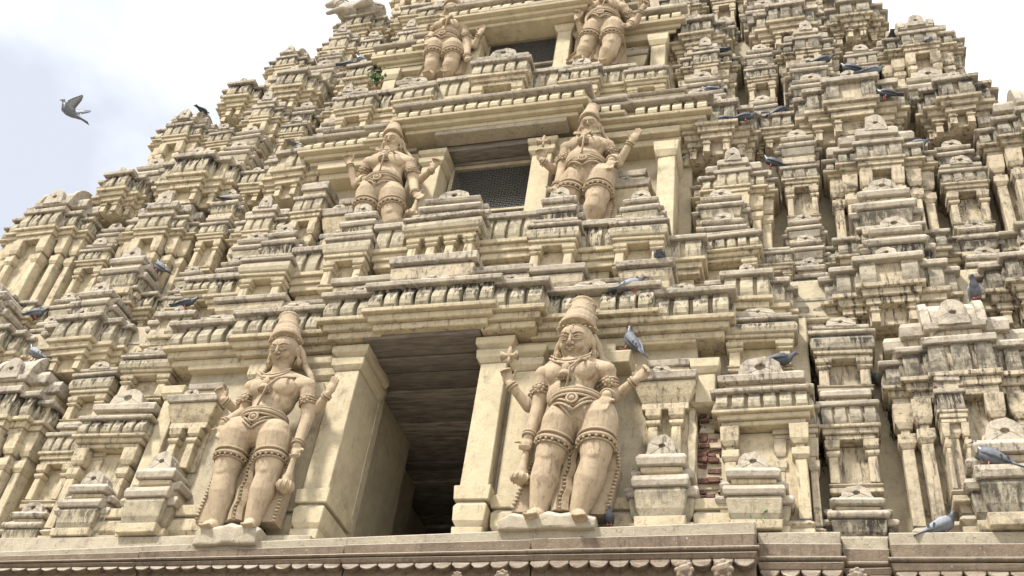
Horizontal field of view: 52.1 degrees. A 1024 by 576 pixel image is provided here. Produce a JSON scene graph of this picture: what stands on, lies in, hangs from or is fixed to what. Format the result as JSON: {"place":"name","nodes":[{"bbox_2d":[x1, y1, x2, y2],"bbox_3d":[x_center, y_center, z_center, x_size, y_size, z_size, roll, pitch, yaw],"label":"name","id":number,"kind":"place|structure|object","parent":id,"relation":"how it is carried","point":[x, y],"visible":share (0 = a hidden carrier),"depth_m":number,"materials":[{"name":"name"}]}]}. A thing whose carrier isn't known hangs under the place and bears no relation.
{"place":"outdoors","nodes":[
{"label":"outdoors","id":0,"kind":"place"},
{"bbox_2d":[61,95,90,124],"bbox_3d":[-5.226,-2.138,12.572,0.375,0.328,0.315,-9,-43,20],"label":"pigeon","id":1,"kind":"object","parent":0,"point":[68,107],"visible":1,"depth_m":12.49,"materials":[{"name":"grey"}]},
{"bbox_2d":[0,0,1023,248],"label":"sky","id":2,"kind":"structure","parent":0,"point":[136,65],"materials":[{"name":"white"}]},
{"bbox_3d":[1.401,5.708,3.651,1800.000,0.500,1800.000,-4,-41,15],"label":"ground","id":3,"kind":"structure","parent":0,"visible":0},
{"bbox_2d":[0,0,1023,575],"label":"temple tower","id":4,"kind":"structure","parent":3,"relation":"on","point":[852,246],"depth_m":9.38,"materials":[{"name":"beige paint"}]},
{"bbox_2d":[21,307,48,319],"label":"pigeon","id":5,"kind":"object","parent":4,"relation":"on","point":[35,313],"visible":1,"depth_m":11.39,"materials":[{"name":"grey"}]},
{"bbox_2d":[27,344,47,361],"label":"pigeon","id":6,"kind":"object","parent":4,"relation":"on","point":[34,352],"visible":0.95,"depth_m":10.43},
{"bbox_2d":[154,259,171,274],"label":"pigeon","id":7,"kind":"object","parent":4,"relation":"on","point":[159,265],"visible":1,"depth_m":11.46,"materials":[{"name":"grey"}]},
{"bbox_2d":[169,297,199,309],"bbox_3d":[-3.216,0.138,10.281,0.284,0.157,0.089,4,-41,15],"label":"pigeon","id":8,"kind":"object","parent":4,"relation":"on","point":[186,302],"visible":0.98,"depth_m":10.25,"materials":[{"name":"stone"}]},
{"bbox_2d":[193,104,208,114],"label":"pigeon","id":9,"kind":"object","parent":4,"relation":"on","point":[204,110],"visible":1,"depth_m":14.03,"materials":[{"name":"stone"}]},
{"bbox_2d":[215,196,232,200],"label":"pigeon","id":10,"kind":"object","parent":4,"relation":"on","point":[224,198],"visible":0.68,"depth_m":12.16,"materials":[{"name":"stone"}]},
{"bbox_2d":[192,311,338,547],"bbox_3d":[-1.988,1.122,8.614,1.138,2.232,0.570,-4,-41,15],"label":"guardian statue","id":11,"kind":"object","parent":4,"relation":"on","point":[251,489],"visible":0.95,"depth_m":8.32,"materials":[{"name":"stone"}]},
{"bbox_2d":[286,139,301,146],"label":"pigeon","id":12,"kind":"object","parent":4,"relation":"on","point":[293,143],"visible":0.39,"depth_m":12.29,"materials":[{"name":"grey"}]},
{"bbox_2d":[336,60,356,66],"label":"pigeon","id":13,"kind":"object","parent":4,"relation":"on","point":[345,63],"visible":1,"depth_m":13.82,"materials":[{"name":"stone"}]},
{"bbox_2d":[325,0,386,28],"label":"bull statue","id":14,"kind":"object","parent":4,"relation":"on","point":[340,9],"visible":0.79,"depth_m":15.47,"materials":[{"name":"beige stone"}]},
{"bbox_2d":[355,54,368,61],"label":"pigeon","id":15,"kind":"object","parent":4,"relation":"on","point":[359,58],"visible":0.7,"depth_m":13.87,"materials":[{"name":"white"}]},
{"bbox_2d":[365,67,386,86],"bbox_3d":[-1.743,-2.691,13.313,0.302,0.270,0.166,-4,-41,15],"label":"plant","id":16,"kind":"object","parent":4,"relation":"attached to","point":[374,78],"depth_m":13.29,"materials":[{"name":"green plant"}]},
{"bbox_2d":[343,117,439,223],"bbox_3d":[-1.336,-1.181,11.089,1.158,1.888,0.444,-4,-41,15],"label":"guardian statue","id":17,"kind":"object","parent":4,"relation":"on","point":[376,181],"visible":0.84,"depth_m":10.97,"materials":[{"name":"stone"}]},
{"bbox_2d":[346,352,479,536],"bbox_3d":[-0.322,2.576,9.993,3.046,2.163,4.086,-4,-41,15],"label":"doorway","id":18,"kind":"structure","parent":4,"relation":"in","point":[415,457],"depth_m":9.72,"materials":[{"name":"beige stone"}]},
{"bbox_2d":[417,0,485,80],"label":"guardian statue","id":19,"kind":"object","parent":4,"relation":"on","point":[449,44],"visible":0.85,"depth_m":12.94,"materials":[{"name":"stone"}]},
{"bbox_2d":[434,117,569,213],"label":"middle window","id":20,"kind":"structure","parent":4,"relation":"in","point":[494,150],"depth_m":11.39,"materials":[{"name":"paint"}]},
{"bbox_2d":[474,0,562,68],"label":"upper window","id":21,"kind":"structure","parent":4,"relation":"in","point":[545,42],"depth_m":13.14,"materials":[{"name":"paint"}]},
{"bbox_2d":[497,296,650,532],"bbox_3d":[0.461,0.923,7.957,1.211,2.069,0.591,-4,-41,15],"label":"guardian statue","id":22,"kind":"object","parent":4,"relation":"on","point":[570,479],"visible":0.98,"depth_m":7.65,"materials":[{"name":"stone"}]},
{"bbox_2d":[535,103,641,219],"bbox_3d":[0.738,-1.256,10.432,1.098,1.817,0.478,-4,-41,15],"label":"guardian statue","id":23,"kind":"object","parent":4,"relation":"on","point":[587,159],"visible":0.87,"depth_m":10.29,"materials":[{"name":"stone"}]},
{"bbox_2d":[566,0,648,65],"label":"guardian statue","id":24,"kind":"object","parent":4,"relation":"on","point":[601,30],"visible":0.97,"depth_m":12.34,"materials":[{"name":"stone"}]},
{"bbox_2d":[604,505,614,526],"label":"pigeon","id":25,"kind":"object","parent":4,"relation":"on","point":[609,520],"visible":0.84,"depth_m":7.29,"materials":[{"name":"stone"}]},
{"bbox_2d":[607,275,646,292],"bbox_3d":[0.968,-0.032,8.746,0.338,0.186,0.105,1,-39,3],"label":"pigeon","id":26,"kind":"object","parent":4,"relation":"on","point":[616,288],"visible":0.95,"depth_m":8.71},
{"bbox_2d":[619,325,647,357],"bbox_3d":[0.987,0.426,8.342,0.126,0.222,0.404,37,-9,-30],"label":"pigeon","id":27,"kind":"object","parent":4,"relation":"on","point":[632,341],"visible":0.97,"depth_m":8.32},
{"bbox_2d":[654,249,665,257],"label":"pigeon","id":28,"kind":"object","parent":4,"relation":"on","point":[659,253],"visible":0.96,"depth_m":8.84,"materials":[{"name":"grey"}]},
{"bbox_2d":[702,85,726,91],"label":"pigeon","id":29,"kind":"object","parent":4,"relation":"on","point":[709,88],"visible":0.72,"depth_m":11.42,"materials":[{"name":"stone"}]},
{"bbox_2d":[712,47,731,52],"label":"pigeon","id":30,"kind":"object","parent":4,"relation":"on","point":[722,49],"visible":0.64,"depth_m":12.17,"materials":[{"name":"stone"}]},
{"bbox_2d":[718,115,740,119],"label":"pigeon","id":31,"kind":"object","parent":4,"relation":"on","point":[721,117],"visible":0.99,"depth_m":10.77,"materials":[{"name":"stone"}]},
{"bbox_2d":[728,112,757,123],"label":"pigeon","id":32,"kind":"object","parent":4,"relation":"on","point":[746,116],"visible":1,"depth_m":10.72,"materials":[{"name":"stone"}]},
{"bbox_2d":[762,155,788,169],"bbox_3d":[2.624,-1.260,10.419,0.301,0.166,0.094,4,-33,28],"label":"pigeon","id":33,"kind":"object","parent":4,"relation":"on","point":[770,161],"visible":0.99,"depth_m":10.39,"materials":[{"name":"stone"}]},
{"bbox_2d":[765,104,787,117],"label":"pigeon","id":34,"kind":"object","parent":4,"relation":"on","point":[781,108],"visible":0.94,"depth_m":10.95,"materials":[{"name":"stone"}]},
{"bbox_2d":[768,351,798,370],"bbox_3d":[2.040,0.548,8.092,0.338,0.186,0.105,6,-42,23],"label":"pigeon","id":35,"kind":"object","parent":4,"relation":"on","point":[783,358],"visible":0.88,"depth_m":8.04,"materials":[{"name":"stone"}]},
{"bbox_2d":[806,54,835,62],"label":"pigeon","id":36,"kind":"object","parent":4,"relation":"on","point":[827,58],"visible":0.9,"depth_m":11.44,"materials":[{"name":"stone"}]},
{"bbox_2d":[839,63,865,70],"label":"pigeon","id":37,"kind":"object","parent":4,"relation":"on","point":[851,66],"visible":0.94,"depth_m":10.76,"materials":[{"name":"stone"}]},
{"bbox_2d":[853,65,884,73],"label":"pigeon","id":38,"kind":"object","parent":4,"relation":"on","point":[874,68],"visible":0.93,"depth_m":10.64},
{"bbox_2d":[871,373,881,391],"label":"pigeon","id":39,"kind":"object","parent":4,"relation":"on","point":[874,377],"visible":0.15,"depth_m":8.11,"materials":[{"name":"grey"}]},
{"bbox_2d":[876,88,903,99],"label":"pigeon","id":40,"kind":"object","parent":4,"relation":"on","point":[885,92],"visible":1,"depth_m":10.37,"materials":[{"name":"stone"}]},
{"bbox_2d":[888,29,895,37],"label":"pigeon","id":41,"kind":"object","parent":4,"relation":"on","point":[891,34],"visible":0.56,"depth_m":11.55,"materials":[{"name":"stone"}]},
{"bbox_2d":[907,138,929,146],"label":"pigeon","id":42,"kind":"object","parent":4,"relation":"on","point":[925,140],"visible":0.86,"depth_m":9.98,"materials":[{"name":"grey"}]},
{"bbox_2d":[922,35,932,41],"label":"pigeon","id":43,"kind":"object","parent":4,"relation":"on","point":[929,38],"visible":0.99,"depth_m":11.26,"materials":[{"name":"grey"}]},
{"bbox_2d":[914,510,958,535],"bbox_3d":[2.777,1.550,6.849,0.348,0.192,0.108,-4,-41,-1],"label":"pigeon","id":44,"kind":"object","parent":4,"relation":"on","point":[945,523],"visible":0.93,"depth_m":6.80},
{"bbox_2d":[967,274,981,302],"bbox_3d":[3.648,0.048,8.251,0.105,0.186,0.338,-11,-43,16],"label":"pigeon","id":45,"kind":"object","parent":4,"relation":"on","point":[974,290],"visible":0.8,"depth_m":8.19,"materials":[{"name":"grey"}]},
{"bbox_2d":[968,440,1023,466],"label":"pigeon","id":46,"kind":"object","parent":4,"relation":"on","point":[988,455],"visible":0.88,"depth_m":6.92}
]}

